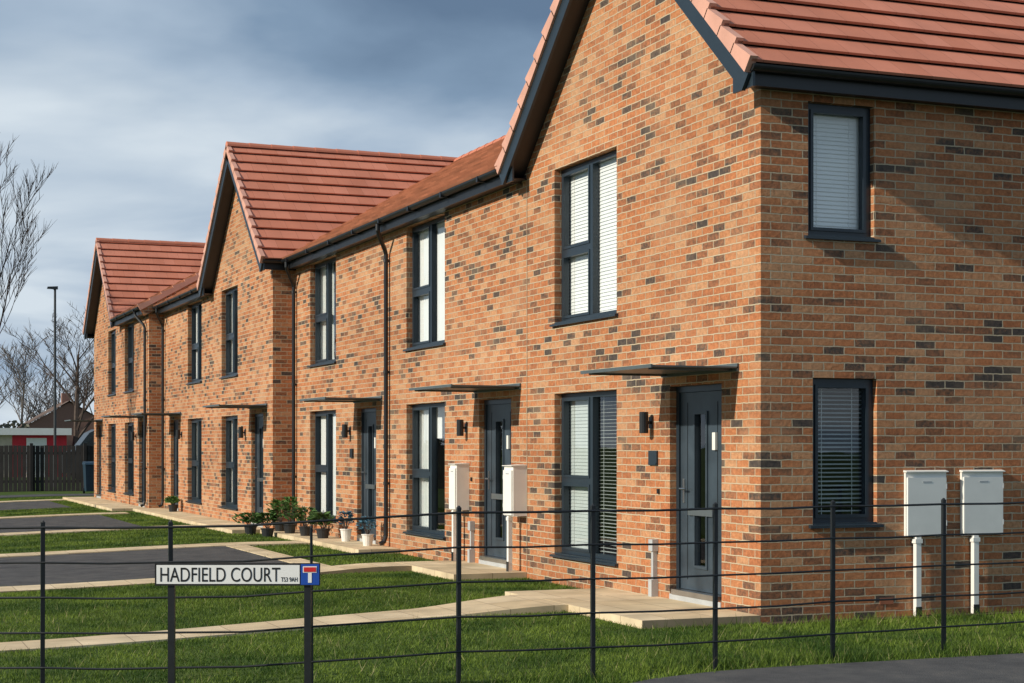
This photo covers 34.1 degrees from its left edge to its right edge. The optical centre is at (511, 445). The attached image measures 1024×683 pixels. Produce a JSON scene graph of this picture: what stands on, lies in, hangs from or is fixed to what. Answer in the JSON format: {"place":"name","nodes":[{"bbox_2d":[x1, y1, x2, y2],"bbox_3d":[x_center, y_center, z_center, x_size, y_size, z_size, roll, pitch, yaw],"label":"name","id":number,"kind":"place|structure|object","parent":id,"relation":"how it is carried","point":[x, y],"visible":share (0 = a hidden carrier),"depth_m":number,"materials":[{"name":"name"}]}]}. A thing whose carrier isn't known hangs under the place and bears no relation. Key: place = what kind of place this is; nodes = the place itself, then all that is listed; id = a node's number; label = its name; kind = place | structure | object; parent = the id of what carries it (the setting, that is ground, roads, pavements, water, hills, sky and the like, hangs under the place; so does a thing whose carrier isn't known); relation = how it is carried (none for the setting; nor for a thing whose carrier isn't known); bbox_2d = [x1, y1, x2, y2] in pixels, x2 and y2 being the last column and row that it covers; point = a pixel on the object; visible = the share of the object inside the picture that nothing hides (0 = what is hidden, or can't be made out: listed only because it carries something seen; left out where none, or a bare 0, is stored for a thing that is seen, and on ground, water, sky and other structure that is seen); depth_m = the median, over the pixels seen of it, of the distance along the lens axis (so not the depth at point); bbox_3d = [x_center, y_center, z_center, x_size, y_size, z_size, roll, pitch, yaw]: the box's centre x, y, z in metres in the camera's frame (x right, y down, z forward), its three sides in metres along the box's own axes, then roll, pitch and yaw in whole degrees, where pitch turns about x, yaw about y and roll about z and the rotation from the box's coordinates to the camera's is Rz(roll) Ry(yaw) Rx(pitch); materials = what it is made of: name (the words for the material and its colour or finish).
{"place":"outdoors","nodes":[
{"label":"outdoors","id":0,"kind":"place"},
{"bbox_2d":[0,501,70,510],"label":"driveway","id":1,"kind":"structure","parent":0,"point":[25,505],"depth_m":45.45,"materials":[{"name":"asphalt"}]},
{"bbox_2d":[0,428,71,476],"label":"shop building","id":2,"kind":"structure","parent":0,"point":[26,437],"depth_m":84.97,"materials":[{"name":"red plastic"}]},
{"bbox_2d":[0,494,93,497],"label":"driveway","id":3,"kind":"structure","parent":0,"point":[14,496],"depth_m":53.70,"materials":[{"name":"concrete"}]},
{"bbox_2d":[0,512,127,518],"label":"garden path","id":4,"kind":"structure","parent":0,"point":[55,515],"depth_m":39.00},
{"bbox_2d":[0,515,138,532],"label":"driveway","id":5,"kind":"structure","parent":0,"point":[89,521],"depth_m":35.68,"materials":[{"name":"asphalt"}]},
{"bbox_2d":[74,429,93,478],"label":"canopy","id":6,"kind":"object","parent":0,"point":[87,437],"visible":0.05,"depth_m":77.58,"materials":[{"name":"paint"}]},
{"bbox_2d":[0,525,192,535],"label":"garden path","id":7,"kind":"structure","parent":0,"point":[46,532],"depth_m":32.08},
{"bbox_2d":[63,497,145,511],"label":"garden path","id":8,"kind":"structure","parent":0,"point":[105,504],"depth_m":44.46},
{"bbox_2d":[0,546,287,586],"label":"driveway","id":9,"kind":"structure","parent":0,"point":[18,574],"depth_m":23.57,"materials":[{"name":"asphalt"}]},
{"bbox_2d":[0,541,309,557],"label":"garden path","id":10,"kind":"structure","parent":0,"point":[265,543],"depth_m":26.61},
{"bbox_2d":[0,562,410,592],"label":"garden path","id":11,"kind":"structure","parent":0,"point":[374,567],"depth_m":20.76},
{"bbox_2d":[0,610,430,652],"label":"garden path","id":12,"kind":"structure","parent":0,"point":[100,640],"depth_m":15.06,"materials":[{"name":"concrete"}]},
{"bbox_2d":[0,0,552,427],"label":"sky","id":13,"kind":"structure","parent":0,"point":[136,105],"materials":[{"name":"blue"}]},
{"bbox_2d":[227,545,329,566],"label":"garden path","id":14,"kind":"structure","parent":0,"point":[260,551],"depth_m":24.77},
{"bbox_2d":[418,221,444,341],"bbox_3d":[-1.076,-2.330,24.042,0.030,1.742,1.613,0,0,-22],"label":"window blind","id":15,"kind":"object","parent":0,"point":[423,280],"depth_m":24.38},
{"bbox_2d":[418,407,444,528],"bbox_3d":[-0.590,0.335,24.236,1.100,1.872,1.692,0,0,-22],"label":"room","id":16,"kind":"object","parent":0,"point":[440,479],"visible":0.16,"depth_m":24.95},
{"bbox_2d":[405,594,567,616],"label":"garden path","id":17,"kind":"structure","parent":0,"point":[518,604],"depth_m":16.32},
{"bbox_2d":[0,477,1023,682],"bbox_3d":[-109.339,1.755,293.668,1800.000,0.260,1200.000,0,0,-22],"label":"ground","id":18,"kind":"structure","parent":0,"point":[226,638],"depth_m":14.26,"materials":[{"name":"plant"}]},
{"bbox_2d":[0,137,56,332],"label":"bare birch tree","id":19,"kind":"object","parent":18,"relation":"on","point":[22,213],"visible":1,"depth_m":42.80,"materials":[{"name":"brown plant"}]},
{"bbox_2d":[0,443,93,491],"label":"timber fence","id":20,"kind":"object","parent":18,"relation":"on","point":[64,468],"visible":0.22,"depth_m":58.98,"materials":[{"name":"wood"}]},
{"bbox_2d":[0,327,93,423],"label":"distant trees","id":21,"kind":"object","parent":18,"relation":"on","point":[21,383],"visible":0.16,"depth_m":211.13,"materials":[{"name":"brown plant"}]},
{"bbox_2d":[0,301,93,445],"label":"bare tree","id":22,"kind":"object","parent":18,"relation":"on","point":[76,435],"visible":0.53,"depth_m":89.94,"materials":[{"name":"brown plant"}]},
{"bbox_2d":[47,286,57,486],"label":"street lamp","id":23,"kind":"object","parent":18,"relation":"on","point":[54,288],"visible":0.6,"depth_m":64.96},
{"bbox_2d":[16,393,93,445],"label":"brick house","id":24,"kind":"structure","parent":18,"relation":"on","point":[65,411],"depth_m":200.82,"materials":[{"name":"brown brick"}]},
{"bbox_2d":[82,461,93,492],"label":"wheelie bin","id":25,"kind":"object","parent":18,"relation":"on","point":[88,471],"visible":0.56,"depth_m":55.91,"materials":[{"name":"blue plastic"}]},
{"bbox_2d":[94,283,227,507],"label":"brick walls","id":26,"kind":"structure","parent":18,"relation":"on","point":[120,403],"depth_m":44.73,"materials":[{"name":"brick"}]},
{"bbox_2d":[97,425,100,497],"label":"front door","id":27,"kind":"structure","parent":26,"relation":"attached to","point":[99,495],"depth_m":49.55,"materials":[{"name":"plastic"}]},
{"bbox_2d":[84,248,120,338],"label":"bargeboards and gutter","id":28,"kind":"object","parent":26,"relation":"attached to","point":[96,282],"visible":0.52,"depth_m":49.12,"materials":[{"name":"plastic"}]},
{"bbox_2d":[106,424,115,492],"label":"window frame","id":29,"kind":"object","parent":26,"relation":"attached to","point":[113,456],"visible":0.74,"depth_m":47.36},
{"bbox_2d":[107,330,115,395],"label":"window frame","id":30,"kind":"object","parent":26,"relation":"attached to","point":[113,363],"visible":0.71,"depth_m":47.36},
{"bbox_2d":[123,323,133,392],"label":"window frame","id":31,"kind":"object","parent":26,"relation":"attached to","point":[130,360],"visible":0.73,"depth_m":44.22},
{"bbox_2d":[123,423,133,495],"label":"window frame","id":32,"kind":"object","parent":26,"relation":"attached to","point":[130,492],"visible":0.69,"depth_m":44.31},
{"bbox_2d":[110,307,149,325],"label":"gutter","id":33,"kind":"object","parent":26,"relation":"attached to","point":[125,318],"visible":1,"depth_m":43.03,"materials":[{"name":"black plastic"}]},
{"bbox_2d":[134,312,146,506],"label":"downpipe","id":34,"kind":"object","parent":26,"relation":"attached to","point":[144,408],"visible":0.99,"depth_m":41.38,"materials":[{"name":"black plastic"}]},
{"bbox_2d":[96,238,204,316],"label":"roof tiles","id":35,"kind":"object","parent":26,"relation":"on","point":[137,271],"visible":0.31,"depth_m":47.36,"materials":[{"name":"tile"}]},
{"bbox_2d":[82,240,113,334],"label":"verge caps","id":36,"kind":"object","parent":35,"relation":"on","point":[104,280],"visible":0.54,"depth_m":47.08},
{"bbox_2d":[111,271,198,318],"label":"roof tiles","id":37,"kind":"object","parent":26,"relation":"on","point":[145,306],"visible":0.18,"depth_m":41.23,"materials":[{"name":"tile"}]},
{"bbox_2d":[133,508,263,533],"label":"house paving","id":38,"kind":"structure","parent":18,"relation":"on","point":[186,518],"depth_m":35.35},
{"bbox_2d":[164,495,179,511],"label":"potted shrub","id":39,"kind":"object","parent":38,"relation":"on","point":[172,500],"visible":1,"depth_m":38.95,"materials":[{"name":"green plant"}]},
{"bbox_2d":[155,563,319,682],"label":"street name sign","id":40,"kind":"object","parent":18,"relation":"on","point":[171,576],"visible":1,"depth_m":11.00,"materials":[{"name":"metal"}]},
{"bbox_2d":[231,512,263,534],"bbox_3d":[-4.766,1.415,30.234,0.616,0.421,0.620,0,0,-22],"label":"potted shrub","id":41,"kind":"object","parent":18,"relation":"on","point":[250,530],"visible":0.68,"depth_m":30.19,"materials":[{"name":"green plant"}]},
{"bbox_2d":[249,511,279,537],"bbox_3d":[-4.351,1.391,29.447,0.580,0.468,0.541,0,0,-22],"label":"potted shrub","id":42,"kind":"object","parent":18,"relation":"on","point":[268,531],"visible":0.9,"depth_m":29.39,"materials":[{"name":"green plant"}]},
{"bbox_2d":[260,529,399,553],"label":"house paving","id":43,"kind":"structure","parent":18,"relation":"on","point":[338,543],"depth_m":26.62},
{"bbox_2d":[265,498,292,530],"bbox_3d":[-4.185,1.252,30.139,0.529,0.596,0.575,0,0,-22],"label":"potted shrub","id":44,"kind":"object","parent":43,"relation":"on","point":[278,527],"visible":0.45,"depth_m":30.10,"materials":[{"name":"green plant"}]},
{"bbox_2d":[274,496,299,532],"bbox_3d":[-3.933,1.220,29.392,0.482,0.661,0.460,0,0,-22],"label":"potted shrub","id":45,"kind":"object","parent":43,"relation":"on","point":[289,528],"visible":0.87,"depth_m":29.35,"materials":[{"name":"green plant"}]},
{"bbox_2d":[284,505,316,535],"bbox_3d":[-3.543,1.289,28.528,0.644,0.521,0.634,0,0,-22],"label":"potted shrub","id":46,"kind":"object","parent":43,"relation":"on","point":[304,529],"visible":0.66,"depth_m":28.53,"materials":[{"name":"green plant"}]},
{"bbox_2d":[307,511,334,538],"bbox_3d":[-3.210,1.324,27.826,0.501,0.452,0.496,0,0,0],"label":"potted shrub","id":47,"kind":"object","parent":43,"relation":"on","point":[323,533],"visible":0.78,"depth_m":27.78,"materials":[{"name":"green plant"}]},
{"bbox_2d":[335,511,354,541],"bbox_3d":[-2.677,1.302,26.924,0.344,0.496,0.340,0,0,-22],"label":"potted flower","id":48,"kind":"object","parent":43,"relation":"on","point":[345,534],"visible":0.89,"depth_m":26.90,"materials":[{"name":"ceramic"}]},
{"bbox_2d":[355,516,377,545],"bbox_3d":[-2.254,1.317,25.745,0.337,0.467,0.376,0,0,5],"label":"potted flower","id":49,"kind":"object","parent":43,"relation":"on","point":[367,538],"visible":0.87,"depth_m":25.68,"materials":[{"name":"ceramic"}]},
{"bbox_2d":[164,188,612,527],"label":"brick walls","id":50,"kind":"structure","parent":18,"relation":"on","point":[264,336],"depth_m":33.60,"materials":[{"name":"brick"}]},
{"bbox_2d":[155,308,164,507],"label":"downpipe","id":51,"kind":"object","parent":50,"relation":"attached to","point":[162,408],"visible":1,"depth_m":41.09,"materials":[{"name":"black plastic"}]},
{"bbox_2d":[173,420,177,510],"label":"front door","id":52,"kind":"structure","parent":50,"relation":"attached to","point":[175,463],"depth_m":40.26,"materials":[{"name":"plastic"}]},
{"bbox_2d":[152,288,206,313],"bbox_3d":[-7.714,-3.313,38.613,0.322,0.176,5.670,0,0,-22],"label":"gutter","id":53,"kind":"object","parent":50,"relation":"attached to","point":[182,300],"visible":0.94,"depth_m":38.38,"materials":[{"name":"black plastic"}]},
{"bbox_2d":[185,419,201,503],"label":"window frame","id":54,"kind":"object","parent":50,"relation":"attached to","point":[198,498],"visible":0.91,"depth_m":37.78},
{"bbox_2d":[185,301,201,384],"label":"window frame","id":55,"kind":"object","parent":50,"relation":"attached to","point":[197,346],"visible":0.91,"depth_m":37.78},
{"bbox_2d":[219,416,237,509],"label":"window frame","id":56,"kind":"object","parent":50,"relation":"attached to","point":[233,505],"visible":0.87,"depth_m":34.34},
{"bbox_2d":[219,287,237,378],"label":"window frame","id":57,"kind":"object","parent":50,"relation":"attached to","point":[233,336],"visible":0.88,"depth_m":34.34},
{"bbox_2d":[231,421,232,501],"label":"window blind","id":58,"kind":"object","parent":50,"relation":"attached to","point":[231,461],"depth_m":35.00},
{"bbox_2d":[203,403,266,408],"bbox_3d":[-5.280,-0.749,31.740,0.917,0.075,1.496,0,0,-22],"label":"door canopy","id":59,"kind":"object","parent":50,"relation":"attached to","point":[264,405],"visible":1,"depth_m":31.29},
{"bbox_2d":[199,156,295,296],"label":"bargeboards and gutter","id":60,"kind":"object","parent":50,"relation":"attached to","point":[221,215],"visible":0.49,"depth_m":34.32,"materials":[{"name":"plastic"}]},
{"bbox_2d":[251,413,262,526],"bbox_3d":[-4.820,0.479,32.021,0.180,2.181,0.992,0,0,-22],"label":"front door","id":61,"kind":"structure","parent":50,"relation":"attached to","point":[258,467],"depth_m":32.20,"materials":[{"name":"plastic"}]},
{"bbox_2d":[225,141,456,259],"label":"roof tiles","id":62,"kind":"object","parent":50,"relation":"on","point":[297,197],"visible":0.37,"depth_m":32.90,"materials":[{"name":"tile"}]},
{"bbox_2d":[196,144,264,290],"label":"verge caps","id":63,"kind":"object","parent":62,"relation":"on","point":[244,201],"visible":0.45,"depth_m":32.53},
{"bbox_2d":[397,560,526,579],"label":"doorstep paving","id":64,"kind":"structure","parent":18,"relation":"on","point":[447,569],"depth_m":20.80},
{"bbox_2d":[0,498,1023,682],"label":"estate railing fence","id":65,"kind":"object","parent":18,"relation":"on","point":[832,506],"visible":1,"depth_m":11.64,"materials":[{"name":"metal"}]},
{"bbox_2d":[505,588,636,597],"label":"house paving","id":66,"kind":"structure","parent":18,"relation":"on","point":[567,593],"depth_m":17.69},
{"bbox_2d":[540,594,759,628],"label":"doorstep paving","id":67,"kind":"structure","parent":18,"relation":"on","point":[641,602],"depth_m":15.57,"materials":[{"name":"concrete"}]},
{"bbox_2d":[293,0,1023,622],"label":"brick walls","id":68,"kind":"structure","parent":18,"relation":"on","point":[915,314],"depth_m":16.23,"materials":[{"name":"brick"}]},
{"bbox_2d":[284,262,296,520],"bbox_3d":[-4.092,-0.904,30.597,0.159,4.881,0.414,0,0,22],"label":"downpipe","id":69,"kind":"object","parent":68,"relation":"attached to","point":[293,384],"visible":0.78,"depth_m":30.70,"materials":[{"name":"black plastic"}]},
{"bbox_2d":[307,410,335,521],"bbox_3d":[-3.246,0.352,29.108,0.205,1.907,1.772,0,0,-22],"label":"window frame","id":70,"kind":"object","parent":68,"relation":"attached to","point":[326,468],"visible":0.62,"depth_m":29.15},
{"bbox_2d":[321,414,335,515],"bbox_3d":[-3.114,0.335,29.126,0.030,1.812,1.528,0,0,-22],"label":"window blind","id":71,"kind":"object","parent":70,"relation":"in","point":[323,462],"depth_m":29.58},
{"bbox_2d":[307,257,336,367],"bbox_3d":[-3.246,-2.312,29.108,0.205,1.837,1.772,0,0,-22],"label":"window frame","id":72,"kind":"object","parent":68,"relation":"attached to","point":[327,315],"visible":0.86,"depth_m":29.15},
{"bbox_2d":[320,263,335,359],"bbox_3d":[-3.001,-2.325,29.206,0.300,1.752,1.632,0,0,-22],"label":"window blind","id":73,"kind":"object","parent":68,"relation":"attached to","point":[322,310],"depth_m":29.74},
{"bbox_2d":[300,396,381,402],"bbox_3d":[-2.720,-0.729,26.399,0.917,0.075,1.536,0,0,-22],"label":"door canopy","id":74,"kind":"object","parent":68,"relation":"attached to","point":[345,399],"visible":1,"depth_m":26.20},
{"bbox_2d":[357,408,375,543],"bbox_3d":[-2.260,0.489,26.680,0.180,2.161,1.032,0,0,-22],"label":"front door","id":75,"kind":"structure","parent":68,"relation":"attached to","point":[368,462],"depth_m":26.84,"materials":[{"name":"plastic"}]},
{"bbox_2d":[375,224,389,545],"bbox_3d":[-1.999,-0.904,25.386,0.155,4.881,0.392,0,0,26],"label":"downpipe","id":76,"kind":"object","parent":68,"relation":"attached to","point":[386,371],"visible":1,"depth_m":25.47,"materials":[{"name":"black plastic"}]},
{"bbox_2d":[282,135,505,258],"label":"roof tiles","id":77,"kind":"object","parent":68,"relation":"on","point":[474,163],"visible":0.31,"depth_m":27.80,"materials":[{"name":"tile"}]},
{"bbox_2d":[281,169,514,268],"bbox_3d":[-2.086,-3.313,25.619,0.322,0.176,10.860,0,0,-22],"label":"gutter","id":78,"kind":"object","parent":68,"relation":"attached to","point":[480,186],"visible":0.98,"depth_m":24.12,"materials":[{"name":"black plastic"}]},
{"bbox_2d":[403,403,445,539],"bbox_3d":[-1.196,0.352,23.993,0.205,1.907,1.792,0,0,-22],"label":"window frame","id":79,"kind":"object","parent":68,"relation":"attached to","point":[430,531],"visible":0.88,"depth_m":24.04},
{"bbox_2d":[403,216,445,351],"bbox_3d":[-1.196,-2.312,23.993,0.205,1.837,1.792,0,0,-22],"label":"window frame","id":80,"kind":"object","parent":68,"relation":"attached to","point":[429,289],"visible":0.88,"depth_m":24.07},
{"bbox_2d":[419,407,444,530],"bbox_3d":[-0.951,0.340,24.091,0.300,1.822,1.652,0,0,-22],"label":"window blind","id":81,"kind":"object","parent":68,"relation":"attached to","point":[424,456],"depth_m":24.54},
{"bbox_2d":[449,463,468,560],"bbox_3d":[-0.715,0.892,22.355,0.205,1.315,0.276,0,0,-22],"label":"meter box","id":82,"kind":"object","parent":68,"relation":"attached to","point":[458,484],"visible":0.89,"depth_m":22.26,"materials":[{"name":"white plastic"}]},
{"bbox_2d":[457,420,467,435],"bbox_3d":[-0.673,-0.235,22.339,0.140,0.220,0.096,0,0,-22],"label":"wall lamp","id":83,"kind":"object","parent":68,"relation":"attached to","point":[462,427],"visible":1,"depth_m":22.30,"materials":[{"name":"black plastic"}]},
{"bbox_2d":[409,383,520,392],"bbox_3d":[-0.616,-0.729,21.150,0.917,0.075,1.626,0,0,-22],"label":"door canopy","id":84,"kind":"object","parent":68,"relation":"attached to","point":[467,388],"visible":1,"depth_m":21.03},
{"bbox_2d":[479,399,510,567],"bbox_3d":[-0.156,0.489,21.431,0.180,2.161,1.122,0,0,-22],"label":"front door","id":85,"kind":"structure","parent":68,"relation":"attached to","point":[497,412],"depth_m":21.60,"materials":[{"name":"plastic"}]},
{"bbox_2d":[500,422,501,536],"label":"hall","id":86,"kind":"structure","parent":85,"relation":"attached to","point":[500,477],"depth_m":22.04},
{"bbox_2d":[350,449,659,493],"bbox_3d":[-0.580,0.275,22.258,0.027,0.440,11.180,0,0,-22],"label":"doorbell and number plate","id":87,"kind":"object","parent":68,"relation":"attached to","point":[652,457],"visible":1,"depth_m":17.19,"materials":[{"name":"plastic"}]},
{"bbox_2d":[502,464,526,571],"bbox_3d":[0.029,0.892,20.498,0.205,1.315,0.316,0,0,-22],"label":"meter box","id":88,"kind":"object","parent":68,"relation":"attached to","point":[514,487],"visible":1,"depth_m":20.39,"materials":[{"name":"white plastic"}]},
{"bbox_2d":[467,521,657,596],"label":"service pipe covers","id":89,"kind":"object","parent":68,"relation":"attached to","point":[653,586],"visible":0.95,"depth_m":17.12,"materials":[{"name":"grey plastic"}]},
{"bbox_2d":[549,150,617,326],"bbox_3d":[0.869,-2.312,18.841,0.205,1.837,1.792,0,0,-22],"label":"window frame","id":90,"kind":"object","parent":68,"relation":"attached to","point":[590,247],"visible":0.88,"depth_m":18.89,"materials":[{"name":"plastic"}]},
{"bbox_2d":[569,157,616,314],"bbox_3d":[0.991,-2.329,18.890,0.045,1.784,1.632,0,0,-22],"label":"window blind","id":91,"kind":"object","parent":90,"relation":"in","point":[578,233],"depth_m":18.85,"materials":[{"name":"plastic"}]},
{"bbox_2d":[549,390,617,566],"bbox_3d":[0.869,0.352,18.841,0.205,1.907,1.792,0,0,-22],"label":"window frame","id":92,"kind":"object","parent":68,"relation":"attached to","point":[590,480],"visible":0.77,"depth_m":18.90,"materials":[{"name":"plastic"}]},
{"bbox_2d":[569,396,616,555],"bbox_3d":[1.475,0.335,19.084,1.100,1.872,1.692,0,0,-22],"label":"room","id":93,"kind":"object","parent":92,"relation":"attached to","point":[608,407],"visible":0.12,"depth_m":19.86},
{"bbox_2d":[569,397,616,553],"bbox_3d":[0.991,0.325,18.890,0.045,1.832,1.632,0,0,-22],"label":"window blind","id":94,"kind":"object","parent":92,"relation":"in","point":[578,460],"depth_m":19.35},
{"bbox_2d":[639,412,653,432],"bbox_3d":[1.381,-0.235,17.215,0.140,0.220,0.096,0,0,-22],"label":"wall lamp","id":95,"kind":"object","parent":68,"relation":"attached to","point":[644,422],"visible":1,"depth_m":17.17,"materials":[{"name":"black plastic"}]},
{"bbox_2d":[580,363,738,377],"bbox_3d":[1.401,-0.729,16.119,0.917,0.075,1.566,0,0,-22],"label":"door canopy","id":96,"kind":"object","parent":68,"relation":"attached to","point":[662,371],"visible":1,"depth_m":16.08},
{"bbox_2d":[669,384,721,607],"bbox_3d":[1.860,0.489,16.400,0.180,2.161,1.062,0,0,-22],"label":"front door","id":97,"kind":"structure","parent":68,"relation":"attached to","point":[693,403],"depth_m":16.55,"materials":[{"name":"plastic"}]},
{"bbox_2d":[700,414,704,565],"bbox_3d":[2.139,0.452,16.512,0.420,2.086,1.062,0,0,-22],"label":"door glass panel","id":98,"kind":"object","parent":97,"relation":"in","point":[702,485],"depth_m":17.00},
{"bbox_2d":[499,0,1023,184],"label":"bargeboards and gutter","id":99,"kind":"object","parent":68,"relation":"attached to","point":[558,46],"visible":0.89,"depth_m":15.78,"materials":[{"name":"plastic"}]},
{"bbox_2d":[804,103,880,242],"bbox_3d":[3.047,-2.538,15.562,0.812,1.267,0.180,0,0,-22],"label":"window frame","id":100,"kind":"object","parent":68,"relation":"attached to","point":[862,234],"visible":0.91,"depth_m":15.62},
{"bbox_2d":[813,114,858,229],"bbox_3d":[3.003,-2.549,15.673,0.652,1.224,0.045,0,0,-22],"label":"window blind","id":101,"kind":"object","parent":100,"relation":"in","point":[835,171],"depth_m":15.68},
{"bbox_2d":[809,378,883,528],"bbox_3d":[3.085,0.072,15.576,0.792,1.387,0.180,0,0,-22],"label":"window frame","id":102,"kind":"object","parent":68,"relation":"attached to","point":[864,518],"visible":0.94,"depth_m":15.66,"materials":[{"name":"plastic"}]},
{"bbox_2d":[818,388,860,514],"bbox_3d":[2.846,0.055,16.172,0.692,1.352,1.100,0,0,-22],"label":"room","id":103,"kind":"object","parent":102,"relation":"in","point":[840,449],"visible":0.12,"depth_m":16.25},
{"bbox_2d":[818,388,860,513],"bbox_3d":[3.040,0.046,15.688,0.632,1.314,0.045,0,0,-22],"label":"window blind","id":104,"kind":"object","parent":102,"relation":"in","point":[821,451],"depth_m":15.70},
{"bbox_2d":[711,0,1023,88],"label":"roof tiles","id":105,"kind":"object","parent":68,"relation":"on","point":[978,42],"visible":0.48,"depth_m":16.02,"materials":[{"name":"tile"}]},
{"bbox_2d":[494,0,757,173],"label":"verge caps","id":106,"kind":"object","parent":105,"relation":"on","point":[729,38],"visible":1,"depth_m":15.68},
{"bbox_2d":[903,470,948,615],"bbox_3d":[3.933,0.940,15.825,0.476,1.410,0.073,0,0,-22],"label":"meter box","id":107,"kind":"object","parent":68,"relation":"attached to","point":[924,486],"visible":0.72,"depth_m":15.79,"materials":[{"name":"white plastic"}]},
{"bbox_2d":[959,470,1004,613],"bbox_3d":[4.536,0.940,16.067,0.496,1.410,0.073,0,0,-22],"label":"meter box","id":108,"kind":"object","parent":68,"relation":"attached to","point":[981,486],"visible":0.81,"depth_m":16.03,"materials":[{"name":"white plastic"}]},
{"bbox_2d":[633,653,1023,682],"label":"footpath","id":109,"kind":"structure","parent":18,"relation":"on","point":[1004,668],"depth_m":11.80,"materials":[{"name":"asphalt"}]},
{"bbox_2d":[762,611,1023,624],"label":"soil margin","id":110,"kind":"object","parent":18,"relation":"on","point":[783,622],"visible":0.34,"depth_m":15.54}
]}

